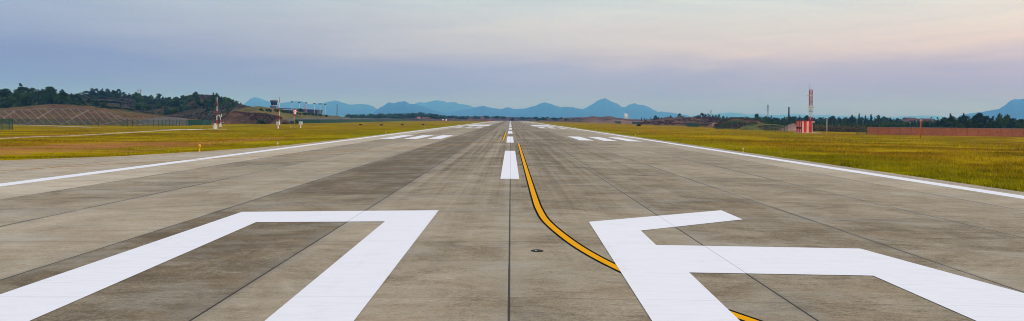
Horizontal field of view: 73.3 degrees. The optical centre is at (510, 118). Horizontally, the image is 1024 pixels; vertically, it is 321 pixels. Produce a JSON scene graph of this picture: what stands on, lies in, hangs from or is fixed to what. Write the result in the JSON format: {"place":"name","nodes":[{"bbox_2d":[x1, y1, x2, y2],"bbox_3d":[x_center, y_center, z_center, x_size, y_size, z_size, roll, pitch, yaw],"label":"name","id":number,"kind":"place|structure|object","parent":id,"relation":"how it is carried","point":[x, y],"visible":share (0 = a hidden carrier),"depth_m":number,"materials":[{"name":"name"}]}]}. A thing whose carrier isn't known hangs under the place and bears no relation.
{"place":"outdoors","nodes":[
{"label":"outdoors","id":0,"kind":"place"},
{"bbox_2d":[29,125,90,127],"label":"path","id":1,"kind":"structure","parent":0,"point":[59,126],"depth_m":246.36,"materials":[{"name":"concrete"}]},
{"bbox_2d":[0,96,169,116],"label":"hill","id":2,"kind":"structure","parent":0,"point":[121,109],"depth_m":417.96,"materials":[{"name":"brown plant"}]},
{"bbox_2d":[0,95,4,107],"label":"pine tree","id":3,"kind":"object","parent":2,"relation":"on","point":[2,104],"visible":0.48,"depth_m":374.96,"materials":[{"name":"green plant"}]},
{"bbox_2d":[0,88,9,95],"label":"broadleaf tree","id":4,"kind":"object","parent":2,"relation":"on","point":[5,90],"visible":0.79,"depth_m":426.52,"materials":[{"name":"green plant"}]},
{"bbox_2d":[3,95,12,106],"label":"broadleaf tree","id":5,"kind":"object","parent":2,"relation":"on","point":[5,99],"visible":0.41,"depth_m":396.51,"materials":[{"name":"green plant"}]},
{"bbox_2d":[6,94,17,107],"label":"broadleaf tree","id":6,"kind":"object","parent":2,"relation":"on","point":[10,97],"visible":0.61,"depth_m":392.41,"materials":[{"name":"green plant"}]},
{"bbox_2d":[11,93,25,106],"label":"broadleaf tree","id":7,"kind":"object","parent":2,"relation":"on","point":[19,96],"visible":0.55,"depth_m":388.81,"materials":[{"name":"green plant"}]},
{"bbox_2d":[13,83,25,95],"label":"pine tree","id":8,"kind":"object","parent":2,"relation":"on","point":[21,87],"visible":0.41,"depth_m":424.87,"materials":[{"name":"green plant"}]},
{"bbox_2d":[23,92,32,106],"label":"broadleaf tree","id":9,"kind":"object","parent":2,"relation":"on","point":[26,98],"visible":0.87,"depth_m":390.44,"materials":[{"name":"green plant"}]},
{"bbox_2d":[28,92,41,105],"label":"broadleaf tree","id":10,"kind":"object","parent":2,"relation":"on","point":[33,94],"visible":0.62,"depth_m":388.35,"materials":[{"name":"green plant"}]},
{"bbox_2d":[32,94,46,104],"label":"broadleaf tree","id":11,"kind":"object","parent":2,"relation":"on","point":[38,96],"visible":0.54,"depth_m":388.56,"materials":[{"name":"green plant"}]},
{"bbox_2d":[41,92,49,104],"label":"broadleaf tree","id":12,"kind":"object","parent":2,"relation":"on","point":[43,94],"visible":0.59,"depth_m":398.04,"materials":[{"name":"green plant"}]},
{"bbox_2d":[40,86,56,92],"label":"broadleaf tree","id":13,"kind":"object","parent":2,"relation":"on","point":[50,88],"visible":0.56,"depth_m":428.91,"materials":[{"name":"green plant"}]},
{"bbox_2d":[45,93,53,103],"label":"broadleaf tree","id":14,"kind":"object","parent":2,"relation":"on","point":[50,97],"visible":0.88,"depth_m":399.13,"materials":[{"name":"green plant"}]},
{"bbox_2d":[49,90,57,95],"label":"broadleaf tree","id":15,"kind":"object","parent":2,"relation":"on","point":[53,93],"visible":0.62,"depth_m":414.97,"materials":[{"name":"green plant"}]},
{"bbox_2d":[53,94,59,103],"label":"broadleaf tree","id":16,"kind":"object","parent":2,"relation":"on","point":[56,98],"visible":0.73,"depth_m":398.65,"materials":[{"name":"green plant"}]},
{"bbox_2d":[58,95,65,104],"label":"broadleaf tree","id":17,"kind":"object","parent":2,"relation":"on","point":[62,98],"visible":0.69,"depth_m":398.53,"materials":[{"name":"green plant"}]},
{"bbox_2d":[63,96,71,104],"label":"broadleaf tree","id":18,"kind":"object","parent":2,"relation":"on","point":[68,100],"visible":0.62,"depth_m":395.67,"materials":[{"name":"green plant"}]},
{"bbox_2d":[76,96,85,103],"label":"pine tree","id":19,"kind":"object","parent":2,"relation":"on","point":[81,100],"visible":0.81,"depth_m":417.18,"materials":[{"name":"green plant"}]},
{"bbox_2d":[86,99,95,103],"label":"broadleaf tree","id":20,"kind":"object","parent":2,"relation":"on","point":[90,101],"visible":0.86,"depth_m":431.96,"materials":[{"name":"green plant"}]},
{"bbox_2d":[0,130,170,138],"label":"path","id":21,"kind":"structure","parent":0,"point":[89,134],"depth_m":122.54,"materials":[{"name":"concrete"}]},
{"bbox_2d":[0,104,213,124],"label":"hill","id":22,"kind":"structure","parent":0,"point":[64,115],"depth_m":324.73,"materials":[{"name":"red soil"}]},
{"bbox_2d":[0,108,180,124],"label":"slope lattice","id":23,"kind":"object","parent":22,"relation":"on","point":[87,110],"visible":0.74,"depth_m":322.68,"materials":[{"name":"concrete"}]},
{"bbox_2d":[9,104,178,124],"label":"scrub","id":24,"kind":"object","parent":22,"relation":"on","point":[98,113],"visible":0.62,"depth_m":329.07,"materials":[{"name":"green plant"}]},
{"bbox_2d":[75,95,250,122],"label":"hill","id":25,"kind":"structure","parent":0,"point":[179,113],"depth_m":511.72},
{"bbox_2d":[134,96,143,101],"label":"bush","id":26,"kind":"object","parent":25,"relation":"on","point":[137,97],"visible":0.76,"depth_m":585.45,"materials":[{"name":"green plant"}]},
{"bbox_2d":[134,103,145,109],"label":"bush","id":27,"kind":"object","parent":25,"relation":"on","point":[137,107],"visible":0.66,"depth_m":512.33,"materials":[{"name":"green plant"}]},
{"bbox_2d":[155,93,161,99],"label":"broadleaf tree","id":28,"kind":"object","parent":25,"relation":"on","point":[159,96],"visible":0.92,"depth_m":637.46,"materials":[{"name":"green plant"}]},
{"bbox_2d":[166,99,174,106],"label":"bush","id":29,"kind":"object","parent":25,"relation":"on","point":[169,103],"visible":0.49,"depth_m":550.17,"materials":[{"name":"green plant"}]},
{"bbox_2d":[169,108,177,113],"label":"bush","id":30,"kind":"object","parent":25,"relation":"on","point":[172,110],"visible":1,"depth_m":490.52,"materials":[{"name":"green plant"}]},
{"bbox_2d":[174,98,179,106],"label":"pine tree","id":31,"kind":"object","parent":25,"relation":"on","point":[177,102],"visible":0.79,"depth_m":523.67,"materials":[{"name":"green plant"}]},
{"bbox_2d":[117,94,245,119],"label":"scrub","id":32,"kind":"object","parent":25,"relation":"on","point":[188,116],"visible":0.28,"depth_m":502.17,"materials":[{"name":"green plant"}]},
{"bbox_2d":[177,104,186,111],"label":"bush","id":33,"kind":"object","parent":25,"relation":"on","point":[182,107],"visible":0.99,"depth_m":497.40,"materials":[{"name":"green plant"}]},
{"bbox_2d":[200,99,209,106],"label":"broadleaf tree","id":34,"kind":"object","parent":25,"relation":"on","point":[205,102],"visible":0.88,"depth_m":508.90,"materials":[{"name":"green plant"}]},
{"bbox_2d":[213,102,221,108],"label":"bush","id":35,"kind":"object","parent":25,"relation":"on","point":[216,105],"visible":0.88,"depth_m":511.48,"materials":[{"name":"green plant"}]},
{"bbox_2d":[139,117,190,124],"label":"hill","id":36,"kind":"structure","parent":0,"point":[161,118],"depth_m":325.52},
{"bbox_2d":[167,129,205,129],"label":"path","id":37,"kind":"structure","parent":0,"point":[186,129],"depth_m":179.35,"materials":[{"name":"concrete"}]},
{"bbox_2d":[218,112,290,123],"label":"hill","id":38,"kind":"structure","parent":0,"point":[234,118],"depth_m":387.03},
{"bbox_2d":[218,111,291,123],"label":"scrub","id":39,"kind":"object","parent":38,"relation":"on","point":[261,115],"visible":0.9,"depth_m":392.42,"materials":[{"name":"green plant"}]},
{"bbox_2d":[258,119,265,123],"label":"bush","id":40,"kind":"object","parent":38,"relation":"on","point":[261,121],"visible":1,"depth_m":380.95,"materials":[{"name":"green plant"}]},
{"bbox_2d":[221,106,347,119],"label":"hill","id":41,"kind":"structure","parent":0,"point":[284,116],"depth_m":476.75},
{"bbox_2d":[244,97,375,116],"bbox_3d":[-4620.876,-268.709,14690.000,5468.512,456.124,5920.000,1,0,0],"label":"mountain","id":42,"kind":"structure","parent":0,"point":[331,109],"depth_m":14611.31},
{"bbox_2d":[285,118,375,121],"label":"hill","id":43,"kind":"structure","parent":0,"point":[290,119],"depth_m":538.05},
{"bbox_2d":[365,101,446,115],"bbox_3d":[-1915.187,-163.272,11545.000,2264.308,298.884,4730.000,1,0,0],"label":"mountain","id":44,"kind":"structure","parent":0,"point":[402,107],"depth_m":11182.85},
{"bbox_2d":[416,100,474,112],"bbox_3d":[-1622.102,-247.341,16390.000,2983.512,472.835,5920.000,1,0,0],"label":"mountain","id":45,"kind":"structure","parent":0,"point":[441,106],"depth_m":16566.72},
{"bbox_2d":[0,121,1023,191],"bbox_3d":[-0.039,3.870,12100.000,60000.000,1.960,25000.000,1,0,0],"label":"ground","id":46,"kind":"structure","parent":0,"point":[347,128],"depth_m":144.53,"materials":[{"name":"green plant"}]},
{"bbox_2d":[0,118,12,129],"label":"fence","id":47,"kind":"object","parent":46,"relation":"on","point":[7,124],"visible":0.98,"depth_m":173.46,"materials":[{"name":"metal"}]},
{"bbox_2d":[0,119,123,125],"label":"fence","id":48,"kind":"object","parent":46,"relation":"on","point":[58,122],"visible":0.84,"depth_m":286.68,"materials":[{"name":"grey metal"}]},
{"bbox_2d":[123,119,190,126],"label":"fence","id":49,"kind":"object","parent":46,"relation":"on","point":[160,121],"visible":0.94,"depth_m":258.13,"materials":[{"name":"metal"}]},
{"bbox_2d":[0,130,379,159],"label":"grass","id":50,"kind":"structure","parent":46,"relation":"on","point":[140,147],"depth_m":87.58,"materials":[{"name":"green plant"}]},
{"bbox_2d":[188,119,210,125],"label":"fence","id":51,"kind":"object","parent":46,"relation":"on","point":[198,122],"visible":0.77,"depth_m":294.17,"materials":[{"name":"metal"}]},
{"bbox_2d":[200,95,224,128],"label":"wind mast","id":52,"kind":"object","parent":46,"relation":"on","point":[215,126],"visible":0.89,"depth_m":189.77,"materials":[{"name":"white metal"}]},
{"bbox_2d":[270,100,277,108],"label":"control tower","id":53,"kind":"structure","parent":46,"relation":"on","point":[273,104],"depth_m":916.11,"materials":[{"name":"white glass"}]},
{"bbox_2d":[293,109,296,127],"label":"windsock","id":54,"kind":"object","parent":46,"relation":"on","point":[294,111],"visible":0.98,"depth_m":221.32,"materials":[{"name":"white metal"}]},
{"bbox_2d":[278,108,322,113],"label":"terminal building","id":55,"kind":"structure","parent":46,"relation":"on","point":[316,111],"depth_m":928.00,"materials":[{"name":"stone"}]},
{"bbox_2d":[295,119,408,122],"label":"fence","id":56,"kind":"object","parent":46,"relation":"on","point":[337,120],"visible":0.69,"depth_m":512.29,"materials":[{"name":"metal"}]},
{"bbox_2d":[344,112,578,120],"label":"wood","id":57,"kind":"object","parent":46,"relation":"on","point":[407,115],"visible":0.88,"depth_m":1100.59,"materials":[{"name":"green plant"}]},
{"bbox_2d":[0,121,1023,320],"bbox_3d":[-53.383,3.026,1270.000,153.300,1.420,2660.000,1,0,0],"label":"runway","id":58,"kind":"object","parent":46,"relation":"on","point":[469,255],"visible":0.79,"depth_m":19.30,"materials":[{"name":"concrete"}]},
{"bbox_2d":[17,137,362,160],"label":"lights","id":59,"kind":"object","parent":58,"relation":"on","point":[194,152],"visible":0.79,"depth_m":58.23,"materials":[{"name":"yellow paint"}]},
{"bbox_2d":[0,210,438,320],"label":"runway number marking","id":60,"kind":"object","parent":58,"relation":"on","point":[347,285],"visible":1,"depth_m":12.97,"materials":[{"name":"white paint"}]},
{"bbox_2d":[0,139,503,170],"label":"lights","id":61,"kind":"object","parent":58,"relation":"on","point":[232,157],"visible":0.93,"depth_m":49.34,"materials":[{"name":"yellow paint"}]},
{"bbox_2d":[500,121,518,178],"bbox_3d":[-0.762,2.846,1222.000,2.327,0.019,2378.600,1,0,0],"label":"centreline marking","id":62,"kind":"object","parent":58,"relation":"on","point":[509,169],"visible":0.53,"depth_m":42.91,"materials":[{"name":"white paint"}]},
{"bbox_2d":[468,125,554,126],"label":"aiming point marking","id":63,"kind":"object","parent":58,"relation":"on","point":[532,125],"visible":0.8,"depth_m":296.47,"materials":[{"name":"white paint"}]},
{"bbox_2d":[0,121,1023,198],"bbox_3d":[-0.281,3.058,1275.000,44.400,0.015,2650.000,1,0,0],"label":"edge line marking","id":64,"kind":"object","parent":58,"relation":"on","point":[848,170],"visible":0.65,"depth_m":41.10,"materials":[{"name":"white paint"}]},
{"bbox_2d":[381,122,642,141],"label":"touchdown marking","id":65,"kind":"object","parent":58,"relation":"on","point":[445,136],"visible":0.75,"depth_m":107.73,"materials":[{"name":"white paint"}]},
{"bbox_2d":[531,249,542,251],"bbox_3d":[0.572,2.858,14.920,0.279,0.040,0.279,1,0,0],"label":"inset light","id":66,"kind":"object","parent":58,"relation":"on","point":[536,250],"visible":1,"depth_m":14.86,"materials":[{"name":"black metal"}]},
{"bbox_2d":[517,143,762,320],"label":"taxi line marking","id":67,"kind":"object","parent":58,"relation":"on","point":[544,218],"visible":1,"depth_m":17.38,"materials":[{"name":"yellow paint"}]},
{"bbox_2d":[589,210,1023,320],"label":"runway number marking","id":68,"kind":"object","parent":58,"relation":"on","point":[664,283],"visible":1,"depth_m":13.42,"materials":[{"name":"white paint"}]},
{"bbox_2d":[686,122,711,127],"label":"fence","id":69,"kind":"object","parent":46,"relation":"on","point":[688,124],"visible":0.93,"depth_m":440.92,"materials":[{"name":"metal"}]},
{"bbox_2d":[715,126,736,129],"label":"fence","id":70,"kind":"object","parent":46,"relation":"on","point":[725,127],"visible":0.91,"depth_m":312.45,"materials":[{"name":"metal"}]},
{"bbox_2d":[764,125,787,131],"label":"fence","id":71,"kind":"object","parent":46,"relation":"on","point":[771,128],"visible":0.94,"depth_m":262.88,"materials":[{"name":"metal"}]},
{"bbox_2d":[794,121,812,132],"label":"striped hut","id":72,"kind":"object","parent":46,"relation":"on","point":[803,126],"visible":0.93,"depth_m":233.65,"materials":[{"name":"metal"}]},
{"bbox_2d":[813,124,865,131],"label":"fence","id":73,"kind":"object","parent":46,"relation":"on","point":[836,128],"visible":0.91,"depth_m":301.57,"materials":[{"name":"grey metal"}]},
{"bbox_2d":[683,116,1017,120],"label":"wood","id":74,"kind":"object","parent":46,"relation":"on","point":[868,118],"visible":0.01,"depth_m":987.87,"materials":[{"name":"green plant"}]},
{"bbox_2d":[881,122,894,126],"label":"bush","id":75,"kind":"object","parent":46,"relation":"on","point":[890,124],"visible":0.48,"depth_m":329.80,"materials":[{"name":"green plant"}]},
{"bbox_2d":[903,117,917,122],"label":"house","id":76,"kind":"structure","parent":46,"relation":"on","point":[908,119],"depth_m":555.27,"materials":[{"name":"stone"}]},
{"bbox_2d":[917,118,932,121],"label":"house","id":77,"kind":"structure","parent":46,"relation":"on","point":[925,119],"depth_m":556.50,"materials":[{"name":"white glass"}]},
{"bbox_2d":[924,121,930,127],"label":"broadleaf tree","id":78,"kind":"object","parent":46,"relation":"on","point":[926,125],"visible":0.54,"depth_m":321.91,"materials":[{"name":"green plant"}]},
{"bbox_2d":[942,121,953,127],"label":"broadleaf tree","id":79,"kind":"object","parent":46,"relation":"on","point":[948,124],"visible":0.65,"depth_m":314.21,"materials":[{"name":"green plant"}]},
{"bbox_2d":[957,123,964,127],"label":"broadleaf tree","id":80,"kind":"object","parent":46,"relation":"on","point":[960,125],"visible":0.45,"depth_m":299.56,"materials":[{"name":"green plant"}]},
{"bbox_2d":[972,120,978,127],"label":"broadleaf tree","id":81,"kind":"object","parent":46,"relation":"on","point":[975,123],"visible":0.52,"depth_m":299.81,"materials":[{"name":"green plant"}]},
{"bbox_2d":[977,120,985,127],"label":"pine tree","id":82,"kind":"object","parent":46,"relation":"on","point":[981,125],"visible":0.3,"depth_m":299.67,"materials":[{"name":"green plant"}]},
{"bbox_2d":[985,122,992,127],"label":"broadleaf tree","id":83,"kind":"object","parent":46,"relation":"on","point":[988,125],"visible":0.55,"depth_m":299.78,"materials":[{"name":"green plant"}]},
{"bbox_2d":[992,121,1001,127],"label":"broadleaf tree","id":84,"kind":"object","parent":46,"relation":"on","point":[996,125],"visible":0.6,"depth_m":299.25,"materials":[{"name":"green plant"}]},
{"bbox_2d":[999,119,1006,127],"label":"broadleaf tree","id":85,"kind":"object","parent":46,"relation":"on","point":[1002,122],"visible":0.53,"depth_m":299.56,"materials":[{"name":"green plant"}]},
{"bbox_2d":[1002,116,1012,125],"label":"broadleaf tree","id":86,"kind":"object","parent":46,"relation":"on","point":[1006,118],"visible":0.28,"depth_m":326.67,"materials":[{"name":"green plant"}]},
{"bbox_2d":[0,0,1023,117],"label":"sky","id":87,"kind":"structure","parent":0,"point":[887,58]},
{"bbox_2d":[376,116,650,122],"bbox_3d":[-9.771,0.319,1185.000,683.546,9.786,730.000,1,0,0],"label":"hill","id":88,"kind":"structure","parent":0,"point":[482,118],"depth_m":1061.00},
{"bbox_2d":[445,102,618,117],"bbox_3d":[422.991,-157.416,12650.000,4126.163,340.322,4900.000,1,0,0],"label":"mountain","id":89,"kind":"structure","parent":0,"point":[544,109],"depth_m":12103.21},
{"bbox_2d":[579,116,649,120],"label":"hill","id":90,"kind":"structure","parent":0,"point":[595,118],"depth_m":1037.80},
{"bbox_2d":[590,120,642,123],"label":"hill","id":91,"kind":"structure","parent":0,"point":[622,121],"depth_m":811.70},
{"bbox_2d":[583,98,689,118],"bbox_3d":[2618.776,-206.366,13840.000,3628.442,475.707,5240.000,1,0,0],"label":"mountain","id":92,"kind":"structure","parent":0,"point":[604,106],"depth_m":13480.32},
{"bbox_2d":[639,117,720,125],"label":"hill","id":93,"kind":"structure","parent":0,"point":[684,121],"depth_m":581.96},
{"bbox_2d":[640,116,721,125],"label":"scrub","id":94,"kind":"object","parent":93,"relation":"on","point":[709,119],"visible":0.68,"depth_m":584.80,"materials":[{"name":"green plant"}]},
{"bbox_2d":[713,119,761,128],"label":"hill","id":95,"kind":"structure","parent":0,"point":[746,121],"depth_m":409.61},
{"bbox_2d":[714,117,771,128],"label":"scrub","id":96,"kind":"object","parent":95,"relation":"on","point":[736,125],"visible":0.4,"depth_m":396.37,"materials":[{"name":"green plant"}]},
{"bbox_2d":[739,123,783,129],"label":"hill","id":97,"kind":"structure","parent":0,"point":[751,127],"depth_m":329.45,"materials":[{"name":"green plant"}]},
{"bbox_2d":[757,125,784,129],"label":"scrub","id":98,"kind":"object","parent":97,"relation":"on","point":[763,126],"visible":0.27,"depth_m":326.31,"materials":[{"name":"green plant"}]},
{"bbox_2d":[778,123,795,130],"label":"hill","id":99,"kind":"structure","parent":0,"point":[791,127],"depth_m":295.57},
{"bbox_2d":[807,90,814,131],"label":"glide slope tower","id":100,"kind":"structure","parent":0,"point":[809,95],"depth_m":238.64,"materials":[{"name":"red metal"}]},
{"bbox_2d":[690,112,948,120],"bbox_3d":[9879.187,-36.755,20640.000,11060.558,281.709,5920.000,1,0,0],"label":"mountain","id":101,"kind":"structure","parent":0,"point":[729,114],"depth_m":21008.62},
{"bbox_2d":[774,118,1015,125],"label":"hill","id":102,"kind":"structure","parent":0,"point":[857,121],"depth_m":732.36,"materials":[{"name":"green plant"}]},
{"bbox_2d":[828,116,835,122],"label":"broadleaf tree","id":103,"kind":"object","parent":102,"relation":"on","point":[831,118],"visible":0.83,"depth_m":600.02,"materials":[{"name":"green plant"}]},
{"bbox_2d":[867,127,1023,136],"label":"brick wall","id":104,"kind":"structure","parent":0,"point":[1000,132],"depth_m":228.37,"materials":[{"name":"brown brick"}]},
{"bbox_2d":[958,99,1023,120],"bbox_3d":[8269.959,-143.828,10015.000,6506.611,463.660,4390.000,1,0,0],"label":"mountain","id":105,"kind":"structure","parent":0,"point":[1014,108],"depth_m":9678.71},
{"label":"hill","id":106,"kind":"structure","parent":0,"visible":0},
{"bbox_2d":[935,119,946,126],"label":"broadleaf tree","id":107,"kind":"object","parent":106,"relation":"on","point":[940,123],"visible":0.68,"depth_m":336.11,"materials":[{"name":"green plant"}]},
{"bbox_2d":[958,117,969,127],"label":"broadleaf tree","id":108,"kind":"object","parent":106,"relation":"on","point":[962,119],"visible":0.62,"depth_m":327.58,"materials":[{"name":"green plant"}]},
{"bbox_2d":[975,112,984,121],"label":"broadleaf tree","id":109,"kind":"object","parent":106,"relation":"on","point":[979,115],"visible":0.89,"depth_m":355.21,"materials":[{"name":"green plant"}]},
{"bbox_2d":[982,116,993,122],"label":"broadleaf tree","id":110,"kind":"object","parent":106,"relation":"on","point":[987,118],"visible":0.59,"depth_m":355.00,"materials":[{"name":"green plant"}]}
]}

